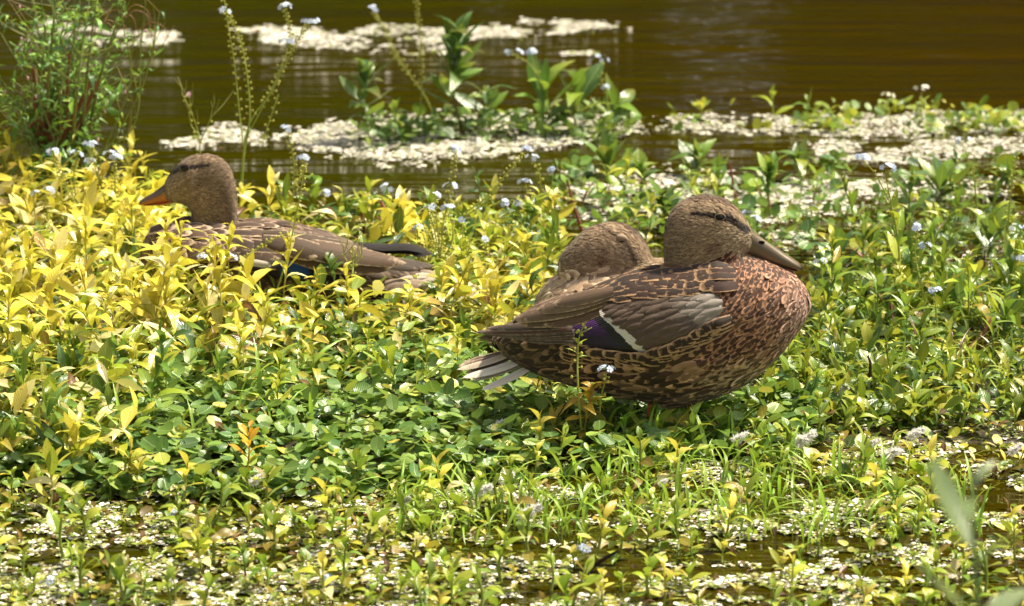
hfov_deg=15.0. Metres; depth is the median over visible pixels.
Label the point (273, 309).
lime shoot
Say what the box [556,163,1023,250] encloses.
floating leaf mat
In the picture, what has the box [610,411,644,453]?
belly sprout
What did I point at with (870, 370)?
twig
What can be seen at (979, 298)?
lime shoot
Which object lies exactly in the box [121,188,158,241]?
yellow shoot
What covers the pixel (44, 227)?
green shoot
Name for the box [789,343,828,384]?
leafy shoot
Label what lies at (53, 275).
yellow shoot
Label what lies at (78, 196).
yellow shoot
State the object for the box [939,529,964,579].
sprout
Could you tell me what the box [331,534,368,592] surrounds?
sprout
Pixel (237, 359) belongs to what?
lime shoot
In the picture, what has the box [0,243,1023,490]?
ground
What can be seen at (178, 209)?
yellow shoot
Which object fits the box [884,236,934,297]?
leafy tuft
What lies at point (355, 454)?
sprout
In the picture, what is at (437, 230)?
flowering stem
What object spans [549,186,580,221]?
green shoot
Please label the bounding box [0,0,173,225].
willowherb bush
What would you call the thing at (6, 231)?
yellow shoot
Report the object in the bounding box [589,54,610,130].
flowering stem
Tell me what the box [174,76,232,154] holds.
flowering stem
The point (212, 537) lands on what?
sprout
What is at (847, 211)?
red stemmed shoot
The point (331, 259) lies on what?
broadleaf stem
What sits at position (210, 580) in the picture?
sprout
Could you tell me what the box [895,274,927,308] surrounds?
green shoot
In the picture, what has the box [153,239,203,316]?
yellow shoot
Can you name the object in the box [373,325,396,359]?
lime shoot
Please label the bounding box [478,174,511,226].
lime shoot
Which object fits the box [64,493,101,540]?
sprout
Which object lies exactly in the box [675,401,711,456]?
belly sprout
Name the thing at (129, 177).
yellow shoot
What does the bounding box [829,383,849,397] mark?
down feather
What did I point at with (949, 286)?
green shoot
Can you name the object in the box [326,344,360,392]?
green shoot
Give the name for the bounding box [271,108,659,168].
floating leaf mat
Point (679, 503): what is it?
sprout
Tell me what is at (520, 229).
green shoot
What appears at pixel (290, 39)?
flowering stem
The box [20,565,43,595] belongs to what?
sprout
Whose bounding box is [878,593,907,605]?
sprout
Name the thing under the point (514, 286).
yellow shoot
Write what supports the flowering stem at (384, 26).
on the floating leaf mat at (431, 146)
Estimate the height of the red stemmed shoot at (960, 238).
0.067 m
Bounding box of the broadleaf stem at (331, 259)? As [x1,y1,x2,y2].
[322,251,342,302]
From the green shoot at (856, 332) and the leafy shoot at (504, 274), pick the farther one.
the leafy shoot at (504, 274)
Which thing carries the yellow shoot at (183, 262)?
on the ground at (980, 435)
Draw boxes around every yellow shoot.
[0,128,55,214]
[0,146,20,212]
[0,147,18,223]
[0,167,51,209]
[0,177,27,223]
[0,197,20,232]
[0,206,21,260]
[0,215,17,247]
[0,217,21,255]
[0,229,70,338]
[0,231,44,326]
[0,262,40,295]
[0,263,36,319]
[0,272,44,374]
[0,311,12,352]
[1,222,17,274]
[2,314,77,374]
[3,159,44,216]
[6,168,45,216]
[6,225,56,321]
[8,172,63,230]
[8,239,49,304]
[9,192,49,232]
[10,306,55,368]
[19,263,80,341]
[20,247,41,286]
[22,229,92,319]
[25,154,85,212]
[28,226,82,301]
[31,187,107,237]
[31,243,82,299]
[32,223,82,285]
[33,276,77,340]
[34,158,77,224]
[38,150,85,225]
[38,176,71,224]
[40,204,74,250]
[43,408,100,474]
[52,211,110,274]
[56,248,102,307]
[57,179,121,253]
[59,300,134,364]
[60,283,131,361]
[61,167,112,222]
[62,162,110,227]
[66,170,113,210]
[67,156,121,233]
[67,198,120,292]
[74,276,97,321]
[90,269,139,327]
[92,184,140,251]
[92,214,151,299]
[96,168,145,241]
[97,260,140,327]
[98,173,129,213]
[98,251,152,296]
[100,177,147,256]
[103,252,154,327]
[107,170,133,212]
[114,255,160,314]
[116,190,152,253]
[116,272,166,326]
[116,337,148,375]
[117,153,163,220]
[118,196,170,260]
[120,243,196,343]
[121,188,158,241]
[121,270,197,349]
[123,261,191,338]
[127,150,171,212]
[128,209,158,245]
[129,217,205,300]
[133,223,152,263]
[133,233,181,309]
[135,260,183,331]
[138,234,199,290]
[143,177,175,217]
[152,182,185,220]
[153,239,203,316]
[157,204,186,221]
[159,296,169,326]
[167,265,189,314]
[181,258,232,333]
[182,241,255,336]
[189,235,233,280]
[190,220,257,315]
[194,239,236,283]
[194,261,231,301]
[207,318,274,378]
[217,304,289,380]
[220,289,283,344]
[221,252,288,316]
[222,266,244,332]
[233,283,265,335]
[236,182,263,212]
[237,165,291,217]
[284,266,326,312]
[321,261,364,331]
[344,191,386,238]
[369,185,430,256]
[385,278,431,342]
[401,191,429,237]
[402,202,441,259]
[406,251,497,339]
[426,258,458,330]
[426,267,489,343]
[463,254,501,306]
[467,270,514,321]
[471,277,519,352]
[478,255,523,315]
[489,306,516,350]
[500,228,547,273]
[516,256,541,308]
[530,378,567,403]
[542,185,576,230]
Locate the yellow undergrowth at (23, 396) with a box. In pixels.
[0,182,562,488]
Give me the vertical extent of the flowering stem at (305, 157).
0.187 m
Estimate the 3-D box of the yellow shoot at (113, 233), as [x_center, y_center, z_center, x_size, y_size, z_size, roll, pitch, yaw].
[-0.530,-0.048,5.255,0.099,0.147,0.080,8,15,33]
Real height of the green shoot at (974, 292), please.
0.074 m
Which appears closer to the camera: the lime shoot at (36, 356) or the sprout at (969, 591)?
the sprout at (969, 591)
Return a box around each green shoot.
[0,409,32,454]
[3,351,43,415]
[8,339,55,387]
[22,218,53,268]
[27,376,85,453]
[41,339,93,379]
[61,327,96,402]
[69,239,91,257]
[93,272,113,305]
[111,325,144,358]
[120,238,142,256]
[125,336,189,430]
[134,320,195,392]
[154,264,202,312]
[212,342,248,398]
[268,170,306,220]
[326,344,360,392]
[329,187,361,230]
[361,300,378,335]
[371,345,408,394]
[420,184,454,247]
[439,216,490,255]
[443,303,483,369]
[445,198,477,274]
[462,335,486,359]
[506,192,552,234]
[507,218,535,262]
[521,211,564,281]
[540,206,577,273]
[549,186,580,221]
[627,203,640,223]
[679,169,707,197]
[702,152,732,201]
[786,328,813,354]
[800,371,808,383]
[801,361,826,395]
[805,257,852,321]
[805,316,826,332]
[810,252,833,298]
[810,306,830,340]
[815,298,835,320]
[815,367,849,397]
[823,310,858,353]
[824,290,855,311]
[824,311,845,344]
[827,170,879,250]
[833,346,855,374]
[840,283,883,322]
[844,357,871,396]
[847,276,869,336]
[848,202,880,257]
[848,243,913,321]
[854,328,861,339]
[856,230,911,301]
[864,300,883,326]
[874,272,938,333]
[875,337,907,386]
[876,197,924,259]
[885,163,929,244]
[888,221,932,310]
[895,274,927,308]
[895,302,920,347]
[898,330,918,355]
[900,321,933,357]
[912,250,961,319]
[914,217,952,296]
[915,241,955,296]
[923,200,946,237]
[925,320,939,336]
[927,206,963,254]
[929,341,965,388]
[937,172,980,239]
[954,279,1001,305]
[960,345,978,374]
[961,353,990,388]
[969,158,1021,220]
[980,316,1013,368]
[987,285,1023,336]
[988,367,1010,395]
[989,229,1021,289]
[991,234,1023,290]
[992,213,1023,265]
[1001,269,1022,297]
[1002,249,1023,309]
[1018,270,1023,322]
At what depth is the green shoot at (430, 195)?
5.63 m
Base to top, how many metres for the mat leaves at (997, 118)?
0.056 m
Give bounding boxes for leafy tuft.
[580,129,624,170]
[609,148,663,192]
[627,177,685,224]
[666,138,727,171]
[775,137,818,181]
[808,220,860,276]
[849,214,889,258]
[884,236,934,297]
[910,155,973,202]
[935,262,989,313]
[950,211,1015,266]
[956,203,1022,267]
[976,150,1023,196]
[977,290,1023,346]
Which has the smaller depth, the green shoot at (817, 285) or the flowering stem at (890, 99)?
the green shoot at (817, 285)
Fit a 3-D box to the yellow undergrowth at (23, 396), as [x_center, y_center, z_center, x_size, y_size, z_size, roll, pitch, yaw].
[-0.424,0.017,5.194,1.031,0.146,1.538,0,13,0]
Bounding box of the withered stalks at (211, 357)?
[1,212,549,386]
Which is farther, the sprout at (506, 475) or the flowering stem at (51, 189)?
the flowering stem at (51, 189)
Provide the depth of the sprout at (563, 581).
3.97 m
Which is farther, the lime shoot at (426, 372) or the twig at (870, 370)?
the twig at (870, 370)
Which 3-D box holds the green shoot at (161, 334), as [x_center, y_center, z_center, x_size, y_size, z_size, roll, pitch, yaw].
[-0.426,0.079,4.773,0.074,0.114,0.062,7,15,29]
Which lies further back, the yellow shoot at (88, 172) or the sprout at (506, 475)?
the yellow shoot at (88, 172)
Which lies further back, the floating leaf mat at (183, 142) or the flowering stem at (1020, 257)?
the floating leaf mat at (183, 142)
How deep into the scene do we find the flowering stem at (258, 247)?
5.19 m
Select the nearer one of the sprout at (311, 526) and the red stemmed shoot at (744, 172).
the sprout at (311, 526)
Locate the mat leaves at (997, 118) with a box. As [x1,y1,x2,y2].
[666,93,1023,133]
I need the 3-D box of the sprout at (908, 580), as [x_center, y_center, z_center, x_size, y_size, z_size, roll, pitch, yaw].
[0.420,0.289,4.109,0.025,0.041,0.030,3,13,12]
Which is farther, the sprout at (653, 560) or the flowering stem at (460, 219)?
the flowering stem at (460, 219)
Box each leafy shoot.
[0,142,21,224]
[20,438,82,507]
[113,125,152,192]
[113,453,156,490]
[144,168,159,188]
[146,212,192,265]
[218,539,267,577]
[272,231,306,300]
[294,171,325,226]
[339,57,393,138]
[376,97,412,140]
[420,11,489,133]
[455,85,514,130]
[479,255,511,300]
[512,197,541,231]
[514,47,577,123]
[544,61,618,128]
[591,72,644,126]
[693,97,709,120]
[739,151,803,212]
[752,83,793,118]
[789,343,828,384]
[791,87,820,126]
[909,453,1023,605]
[918,330,972,390]
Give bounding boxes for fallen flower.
[39,575,55,587]
[170,509,176,515]
[320,574,331,581]
[576,543,590,555]
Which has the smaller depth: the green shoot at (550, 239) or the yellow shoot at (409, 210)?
the green shoot at (550, 239)
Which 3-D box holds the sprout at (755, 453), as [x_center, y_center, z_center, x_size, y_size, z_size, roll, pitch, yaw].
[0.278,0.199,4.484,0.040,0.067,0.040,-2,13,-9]
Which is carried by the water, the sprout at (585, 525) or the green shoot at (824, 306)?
the sprout at (585, 525)
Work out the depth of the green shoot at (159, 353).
4.66 m
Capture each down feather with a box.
[246,472,264,488]
[396,495,410,508]
[477,482,492,497]
[498,471,515,485]
[516,502,544,520]
[657,478,667,486]
[731,430,749,444]
[794,428,818,451]
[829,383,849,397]
[869,437,880,446]
[878,446,904,461]
[906,426,925,441]
[1006,442,1023,456]
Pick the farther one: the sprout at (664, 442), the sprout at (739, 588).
the sprout at (664, 442)
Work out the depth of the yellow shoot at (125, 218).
5.49 m
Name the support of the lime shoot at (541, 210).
on the ground at (980, 435)
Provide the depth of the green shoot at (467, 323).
5.00 m
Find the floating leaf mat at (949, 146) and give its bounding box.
[807,135,1023,164]
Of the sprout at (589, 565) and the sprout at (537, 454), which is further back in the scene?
the sprout at (537, 454)
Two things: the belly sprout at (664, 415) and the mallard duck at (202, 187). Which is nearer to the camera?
the belly sprout at (664, 415)
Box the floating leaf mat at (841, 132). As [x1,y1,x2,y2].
[655,109,1023,138]
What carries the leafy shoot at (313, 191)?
on the water
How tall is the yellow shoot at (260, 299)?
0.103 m
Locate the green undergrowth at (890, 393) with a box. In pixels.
[717,243,1023,431]
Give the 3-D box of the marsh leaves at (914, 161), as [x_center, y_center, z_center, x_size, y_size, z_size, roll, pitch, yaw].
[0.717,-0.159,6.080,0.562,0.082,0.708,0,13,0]
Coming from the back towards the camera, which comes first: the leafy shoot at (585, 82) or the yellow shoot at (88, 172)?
the leafy shoot at (585, 82)
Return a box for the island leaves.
[344,95,640,150]
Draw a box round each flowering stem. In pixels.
[29,186,54,225]
[46,148,75,200]
[68,149,83,208]
[83,140,118,213]
[83,153,122,212]
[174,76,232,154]
[197,252,237,302]
[219,0,253,206]
[238,232,286,280]
[241,2,319,213]
[272,124,309,216]
[272,164,306,301]
[302,189,329,223]
[339,231,365,305]
[368,4,434,117]
[380,183,400,242]
[413,0,424,134]
[413,224,427,291]
[420,203,456,285]
[432,191,447,284]
[434,145,531,269]
[440,144,461,235]
[458,216,472,273]
[479,198,522,223]
[479,236,494,292]
[504,47,554,132]
[517,154,558,224]
[566,321,591,431]
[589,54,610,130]
[595,364,615,448]
[742,209,761,233]
[813,257,827,303]
[854,153,904,315]
[878,92,900,123]
[908,84,934,122]
[912,222,931,309]
[928,286,941,339]
[955,136,982,259]
[1003,152,1019,283]
[1009,223,1023,262]
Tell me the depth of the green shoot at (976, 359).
4.93 m
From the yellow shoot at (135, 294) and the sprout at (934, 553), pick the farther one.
the yellow shoot at (135, 294)
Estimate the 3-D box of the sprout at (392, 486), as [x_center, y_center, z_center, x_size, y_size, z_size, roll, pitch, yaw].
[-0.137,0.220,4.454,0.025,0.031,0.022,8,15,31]
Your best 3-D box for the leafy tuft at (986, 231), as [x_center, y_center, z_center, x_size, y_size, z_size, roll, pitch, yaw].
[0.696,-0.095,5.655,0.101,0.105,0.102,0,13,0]
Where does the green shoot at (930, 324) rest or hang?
on the ground at (980, 435)
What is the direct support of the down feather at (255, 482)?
on the sprout at (244, 472)
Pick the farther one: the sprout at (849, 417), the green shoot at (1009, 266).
the green shoot at (1009, 266)
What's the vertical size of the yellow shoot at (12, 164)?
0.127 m
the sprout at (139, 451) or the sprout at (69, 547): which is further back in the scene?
the sprout at (139, 451)
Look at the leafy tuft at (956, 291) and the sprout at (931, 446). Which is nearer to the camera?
the sprout at (931, 446)
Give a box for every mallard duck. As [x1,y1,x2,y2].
[139,153,435,311]
[457,193,811,428]
[534,221,663,304]
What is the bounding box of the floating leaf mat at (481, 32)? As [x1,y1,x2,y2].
[348,17,631,44]
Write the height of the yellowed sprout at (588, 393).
0.099 m
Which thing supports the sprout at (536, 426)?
on the ground at (980, 435)
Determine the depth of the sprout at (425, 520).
4.28 m
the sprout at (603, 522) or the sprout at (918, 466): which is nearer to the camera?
the sprout at (603, 522)
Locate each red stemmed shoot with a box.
[344,203,367,238]
[348,192,365,229]
[364,191,379,223]
[366,189,389,231]
[402,184,424,225]
[447,192,460,223]
[468,166,498,252]
[468,193,492,241]
[474,196,489,236]
[500,211,516,228]
[503,201,522,249]
[504,195,520,226]
[517,213,533,258]
[521,197,540,238]
[525,213,543,259]
[539,227,559,258]
[739,167,747,193]
[795,170,806,207]
[799,210,817,253]
[834,202,851,254]
[868,192,886,229]
[873,229,894,265]
[914,215,928,239]
[924,213,941,256]
[939,212,959,264]
[953,224,967,257]
[998,202,1016,250]
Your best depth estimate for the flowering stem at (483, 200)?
5.53 m
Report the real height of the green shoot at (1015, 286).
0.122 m
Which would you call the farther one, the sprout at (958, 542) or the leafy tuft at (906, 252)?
the leafy tuft at (906, 252)
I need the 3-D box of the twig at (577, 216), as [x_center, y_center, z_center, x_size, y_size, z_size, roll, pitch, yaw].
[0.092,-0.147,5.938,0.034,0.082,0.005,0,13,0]
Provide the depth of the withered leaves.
4.41 m
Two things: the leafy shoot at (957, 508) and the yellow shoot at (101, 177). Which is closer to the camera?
the leafy shoot at (957, 508)
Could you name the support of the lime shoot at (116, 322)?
on the ground at (980, 435)
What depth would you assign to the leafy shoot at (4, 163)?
5.93 m
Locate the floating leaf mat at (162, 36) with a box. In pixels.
[22,20,183,45]
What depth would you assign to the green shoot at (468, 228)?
5.54 m
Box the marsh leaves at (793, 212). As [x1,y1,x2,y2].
[547,147,848,254]
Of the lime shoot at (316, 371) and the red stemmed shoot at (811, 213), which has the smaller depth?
the lime shoot at (316, 371)
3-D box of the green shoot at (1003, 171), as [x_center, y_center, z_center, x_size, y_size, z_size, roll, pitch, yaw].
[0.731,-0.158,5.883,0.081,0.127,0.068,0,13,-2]
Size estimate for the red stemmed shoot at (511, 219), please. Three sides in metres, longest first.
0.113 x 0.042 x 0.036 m
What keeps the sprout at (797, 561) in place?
on the water
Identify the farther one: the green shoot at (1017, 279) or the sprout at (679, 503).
the green shoot at (1017, 279)
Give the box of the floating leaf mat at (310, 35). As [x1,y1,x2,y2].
[230,24,352,45]
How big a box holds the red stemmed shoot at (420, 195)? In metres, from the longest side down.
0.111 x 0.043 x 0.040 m
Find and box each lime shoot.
[0,303,41,331]
[0,342,39,373]
[11,321,47,371]
[12,344,56,383]
[36,379,87,418]
[42,225,83,243]
[46,300,98,372]
[57,287,101,338]
[71,206,105,233]
[87,356,132,402]
[113,311,138,357]
[128,318,157,330]
[136,170,171,206]
[152,322,185,350]
[159,277,199,331]
[203,300,231,335]
[212,335,262,404]
[258,364,299,418]
[261,349,301,382]
[264,301,294,344]
[268,200,304,219]
[282,329,317,372]
[292,290,320,332]
[293,289,335,345]
[296,338,330,389]
[314,314,338,354]
[317,185,352,227]
[337,332,366,378]
[348,176,382,228]
[350,201,392,239]
[351,325,381,362]
[353,189,384,243]
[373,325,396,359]
[380,195,396,235]
[399,328,453,403]
[428,248,459,288]
[430,235,456,279]
[432,238,473,312]
[432,323,477,389]
[439,201,462,231]
[442,195,469,227]
[442,233,474,274]
[443,323,475,344]
[451,243,485,277]
[453,296,483,331]
[463,202,503,244]
[468,219,503,272]
[470,207,505,252]
[471,196,503,239]
[477,214,523,271]
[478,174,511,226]
[486,376,501,400]
[488,229,523,302]
[491,226,531,271]
[503,192,549,242]
[507,238,543,277]
[517,376,553,400]
[518,203,558,247]
[521,186,547,229]
[586,164,625,205]
[605,149,642,205]
[620,195,646,227]
[635,188,668,246]
[696,167,720,195]
[786,339,802,359]
[802,285,823,327]
[804,225,861,295]
[818,318,849,355]
[854,241,890,290]
[881,265,926,325]
[888,337,907,370]
[931,248,998,344]
[937,316,955,344]
[947,372,968,394]
[953,350,973,390]
[957,335,974,361]
[966,295,991,341]
[995,361,1013,388]
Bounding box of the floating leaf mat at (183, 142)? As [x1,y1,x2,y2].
[160,122,267,148]
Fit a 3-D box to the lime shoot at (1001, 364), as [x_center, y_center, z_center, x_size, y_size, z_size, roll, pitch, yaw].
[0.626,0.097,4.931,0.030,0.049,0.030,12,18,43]
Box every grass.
[11,320,353,456]
[357,418,1002,543]
[558,394,761,470]
[776,270,1023,398]
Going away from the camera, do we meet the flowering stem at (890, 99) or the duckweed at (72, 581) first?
the duckweed at (72, 581)
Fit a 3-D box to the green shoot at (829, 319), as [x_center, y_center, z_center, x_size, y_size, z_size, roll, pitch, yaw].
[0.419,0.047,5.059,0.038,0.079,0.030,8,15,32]
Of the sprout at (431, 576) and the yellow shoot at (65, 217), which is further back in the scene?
the yellow shoot at (65, 217)
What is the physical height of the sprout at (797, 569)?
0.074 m
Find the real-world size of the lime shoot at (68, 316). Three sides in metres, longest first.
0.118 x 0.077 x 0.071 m
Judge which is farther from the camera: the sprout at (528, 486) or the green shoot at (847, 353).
the green shoot at (847, 353)
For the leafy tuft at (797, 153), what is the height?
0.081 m
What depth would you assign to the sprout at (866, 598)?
3.97 m
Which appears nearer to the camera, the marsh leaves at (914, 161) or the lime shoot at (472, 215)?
the lime shoot at (472, 215)
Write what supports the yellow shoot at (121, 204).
on the ground at (980, 435)
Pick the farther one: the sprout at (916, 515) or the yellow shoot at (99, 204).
the yellow shoot at (99, 204)
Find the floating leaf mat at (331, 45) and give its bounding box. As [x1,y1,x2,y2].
[283,29,465,57]
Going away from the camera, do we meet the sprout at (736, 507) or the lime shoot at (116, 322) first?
the sprout at (736, 507)
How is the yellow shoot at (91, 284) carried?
on the ground at (980, 435)
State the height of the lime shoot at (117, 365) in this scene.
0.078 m
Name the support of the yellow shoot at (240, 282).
on the ground at (980, 435)
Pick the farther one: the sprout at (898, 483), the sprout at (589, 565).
the sprout at (898, 483)
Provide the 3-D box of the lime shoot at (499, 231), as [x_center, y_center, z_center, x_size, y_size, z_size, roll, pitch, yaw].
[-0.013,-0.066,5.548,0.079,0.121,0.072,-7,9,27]
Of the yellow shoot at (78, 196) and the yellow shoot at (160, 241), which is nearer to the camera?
the yellow shoot at (160, 241)
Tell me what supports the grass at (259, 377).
on the ground at (980, 435)
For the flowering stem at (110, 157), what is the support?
on the ground at (980, 435)
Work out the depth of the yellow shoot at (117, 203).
5.59 m
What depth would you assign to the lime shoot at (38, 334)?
4.88 m
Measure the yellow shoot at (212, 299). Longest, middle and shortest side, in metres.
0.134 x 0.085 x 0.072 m
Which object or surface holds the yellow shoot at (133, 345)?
on the ground at (980, 435)
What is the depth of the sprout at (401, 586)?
4.07 m
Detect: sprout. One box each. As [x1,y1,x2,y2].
[0,466,23,506]
[0,488,9,498]
[0,507,24,545]
[0,522,21,572]
[0,580,19,601]
[4,543,41,571]
[11,488,40,518]
[11,581,31,604]
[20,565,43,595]
[22,463,50,496]
[23,581,42,599]
[38,498,80,560]
[52,542,98,594]
[54,487,76,515]
[60,510,79,524]
[61,538,84,568]
[62,518,81,537]
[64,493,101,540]
[69,547,94,579]
[70,482,94,499]
[93,475,128,500]
[93,548,124,598]
[95,556,141,605]
[107,427,151,488]
[107,554,141,605]
[127,571,157,600]
[133,561,159,584]
[133,593,148,605]
[138,546,158,564]
[148,566,192,605]
[159,484,194,524]
[160,562,189,602]
[161,469,178,490]
[162,499,191,541]
[169,524,192,554]
[170,450,203,508]
[172,524,212,575]
[180,514,229,573]
[188,462,214,491]
[189,470,243,529]
[192,503,235,566]
[192,570,230,605]
[229,420,267,478]
[232,497,262,533]
[235,536,254,550]
[236,467,267,515]
[241,463,286,520]
[248,554,283,594]
[252,500,278,541]
[255,509,288,557]
[269,495,286,524]
[282,574,316,604]
[285,505,314,534]
[294,548,338,605]
[295,513,338,545]
[297,590,320,605]
[309,481,347,507]
[310,477,349,539]
[316,468,356,514]
[319,503,352,550]
[329,492,362,537]
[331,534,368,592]
[333,572,355,598]
[337,478,365,515]
[339,446,382,485]
[342,516,370,545]
[345,505,391,544]
[356,594,376,605]
[360,582,385,605]
[366,515,398,549]
[368,561,386,587]
[373,574,393,599]
[374,497,392,510]
[376,476,426,532]
[381,568,415,599]
[390,479,415,504]
[390,483,395,496]
[395,531,426,560]
[397,560,437,594]
[400,568,437,605]
[401,459,436,494]
[404,494,432,524]
[412,560,439,600]
[414,584,444,605]
[419,511,449,540]
[420,448,467,508]
[426,547,472,583]
[427,590,451,605]
[433,437,457,472]
[434,567,472,605]
[435,553,472,590]
[445,491,473,523]
[453,579,468,598]
[457,505,480,531]
[458,477,494,523]
[462,557,503,605]
[471,458,515,511]
[473,470,489,481]
[480,527,527,581]
[488,595,505,605]
[491,467,537,516]
[498,456,520,493]
[499,440,515,463]
[504,563,525,593]
[505,417,531,449]
[511,506,554,568]
[514,466,548,510]
[521,408,559,455]
[526,439,546,473]
[536,545,569,590]
[541,398,573,439]
[546,421,576,466]
[550,574,590,605]
[558,381,613,447]
[560,544,588,568]
[561,554,603,605]
[568,470,595,514]
[577,499,623,562]
[578,522,593,546]
[583,577,617,605]
[584,478,605,502]
[586,465,619,515]
[589,566,614,598]
[598,473,621,498]
[607,511,638,563]
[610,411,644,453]
[613,571,630,590]
[616,426,666,489]
[619,482,647,521]
[628,550,666,599]
[629,516,669,545]
[641,487,658,508]
[642,557,658,586]
[644,443,666,482]
[649,435,687,466]
[649,491,698,528]
[649,554,685,605]
[651,495,706,553]
[656,437,697,494]
[658,409,685,450]
[662,566,688,588]
[673,528,700,560]
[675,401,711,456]
[679,557,711,588]
[687,585,711,605]
[695,405,730,452]
[711,503,741,537]
[713,490,751,543]
[714,538,736,561]
[719,482,754,505]
[719,502,740,529]
[722,581,749,605]
[727,472,766,534]
[735,448,767,494]
[739,433,778,464]
[741,420,780,466]
[744,416,766,459]
[759,444,791,486]
[760,577,784,605]
[768,547,797,578]
[769,548,812,605]
[772,416,801,464]
[778,586,802,605]
[781,411,822,459]
[784,539,823,571]
[795,594,826,605]
[803,389,830,440]
[804,447,828,473]
[805,516,836,557]
[813,452,832,483]
[817,420,835,450]
[821,468,845,498]
[830,440,844,459]
[834,404,856,438]
[842,394,876,432]
[844,420,880,477]
[845,439,883,488]
[847,584,877,605]
[849,466,860,476]
[851,563,872,601]
[856,462,895,521]
[856,521,887,562]
[857,467,882,495]
[868,431,880,457]
[876,432,901,465]
[878,472,915,521]
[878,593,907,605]
[879,496,912,538]
[879,518,902,551]
[880,480,908,513]
[887,438,922,490]
[892,557,930,605]
[895,379,928,425]
[899,495,941,545]
[899,559,920,591]
[900,505,925,535]
[901,587,938,605]
[905,548,923,566]
[907,460,930,491]
[907,485,944,528]
[909,464,939,523]
[909,555,948,605]
[913,433,948,490]
[914,539,960,601]
[938,575,955,605]
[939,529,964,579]
[940,381,984,431]
[942,526,986,579]
[943,560,972,600]
[961,576,992,604]
[965,541,1011,603]
[972,549,1001,576]
[976,401,998,438]
[989,583,1009,593]
[993,505,1023,544]
[993,515,1023,569]
[1000,393,1023,430]
[1014,442,1023,467]
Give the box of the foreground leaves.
[0,408,1023,605]
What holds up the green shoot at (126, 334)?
on the ground at (980, 435)
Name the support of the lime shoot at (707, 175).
in the water
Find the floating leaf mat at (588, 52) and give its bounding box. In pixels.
[562,50,598,55]
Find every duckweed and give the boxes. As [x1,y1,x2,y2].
[0,405,1023,605]
[823,239,1003,288]
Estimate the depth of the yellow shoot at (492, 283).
5.13 m
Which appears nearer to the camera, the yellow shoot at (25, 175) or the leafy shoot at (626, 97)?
the yellow shoot at (25, 175)
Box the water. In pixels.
[0,0,1023,605]
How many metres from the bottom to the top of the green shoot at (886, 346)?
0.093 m
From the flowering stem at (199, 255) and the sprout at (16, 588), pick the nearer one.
the sprout at (16, 588)
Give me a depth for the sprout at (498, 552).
4.13 m
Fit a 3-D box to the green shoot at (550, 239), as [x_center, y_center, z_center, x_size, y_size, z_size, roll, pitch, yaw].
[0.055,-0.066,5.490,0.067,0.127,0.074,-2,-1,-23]
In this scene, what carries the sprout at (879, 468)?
on the water
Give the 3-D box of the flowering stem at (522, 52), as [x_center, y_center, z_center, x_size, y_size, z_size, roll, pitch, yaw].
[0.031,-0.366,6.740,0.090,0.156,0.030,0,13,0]
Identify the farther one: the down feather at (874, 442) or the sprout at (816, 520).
the down feather at (874, 442)
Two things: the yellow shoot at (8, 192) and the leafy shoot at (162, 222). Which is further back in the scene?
the yellow shoot at (8, 192)
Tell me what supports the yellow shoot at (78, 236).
on the ground at (980, 435)
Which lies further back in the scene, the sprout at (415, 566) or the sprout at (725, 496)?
the sprout at (725, 496)
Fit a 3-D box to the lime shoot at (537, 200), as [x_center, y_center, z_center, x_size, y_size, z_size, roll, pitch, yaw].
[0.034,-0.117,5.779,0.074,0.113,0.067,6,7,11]
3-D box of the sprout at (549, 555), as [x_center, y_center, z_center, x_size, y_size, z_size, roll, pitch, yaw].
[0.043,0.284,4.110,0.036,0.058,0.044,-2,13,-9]
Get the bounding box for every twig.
[357,210,365,233]
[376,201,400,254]
[561,180,582,231]
[587,550,618,573]
[730,164,736,197]
[867,355,874,387]
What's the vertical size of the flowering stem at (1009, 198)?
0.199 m
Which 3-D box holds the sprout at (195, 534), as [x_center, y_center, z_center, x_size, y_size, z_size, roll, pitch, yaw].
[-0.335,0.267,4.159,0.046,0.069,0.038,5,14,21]
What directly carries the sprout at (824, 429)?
on the water
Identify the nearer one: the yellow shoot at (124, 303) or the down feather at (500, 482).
the down feather at (500, 482)
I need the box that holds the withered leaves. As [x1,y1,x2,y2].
[1,225,1023,605]
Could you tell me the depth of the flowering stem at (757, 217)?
5.71 m
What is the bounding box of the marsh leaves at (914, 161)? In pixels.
[800,145,1023,254]
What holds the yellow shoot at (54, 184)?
on the ground at (980, 435)
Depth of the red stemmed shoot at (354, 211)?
5.77 m
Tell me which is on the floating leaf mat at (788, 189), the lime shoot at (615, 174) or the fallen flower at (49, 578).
the lime shoot at (615, 174)
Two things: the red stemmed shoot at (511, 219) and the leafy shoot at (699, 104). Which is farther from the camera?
the leafy shoot at (699, 104)
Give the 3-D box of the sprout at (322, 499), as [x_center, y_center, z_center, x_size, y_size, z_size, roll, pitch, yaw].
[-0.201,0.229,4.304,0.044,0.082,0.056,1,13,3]
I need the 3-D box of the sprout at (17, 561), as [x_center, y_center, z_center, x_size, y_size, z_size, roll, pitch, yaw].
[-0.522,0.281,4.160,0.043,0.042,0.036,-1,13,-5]
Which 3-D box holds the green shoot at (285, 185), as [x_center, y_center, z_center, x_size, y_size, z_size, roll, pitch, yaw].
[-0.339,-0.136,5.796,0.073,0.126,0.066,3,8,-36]
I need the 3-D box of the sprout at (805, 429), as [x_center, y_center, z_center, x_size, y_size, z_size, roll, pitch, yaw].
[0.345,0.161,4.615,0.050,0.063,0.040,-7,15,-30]
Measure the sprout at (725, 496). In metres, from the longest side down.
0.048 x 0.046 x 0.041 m
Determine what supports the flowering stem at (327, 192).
on the ground at (980, 435)
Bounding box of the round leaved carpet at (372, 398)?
[0,294,841,499]
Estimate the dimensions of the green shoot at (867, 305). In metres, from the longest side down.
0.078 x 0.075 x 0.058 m

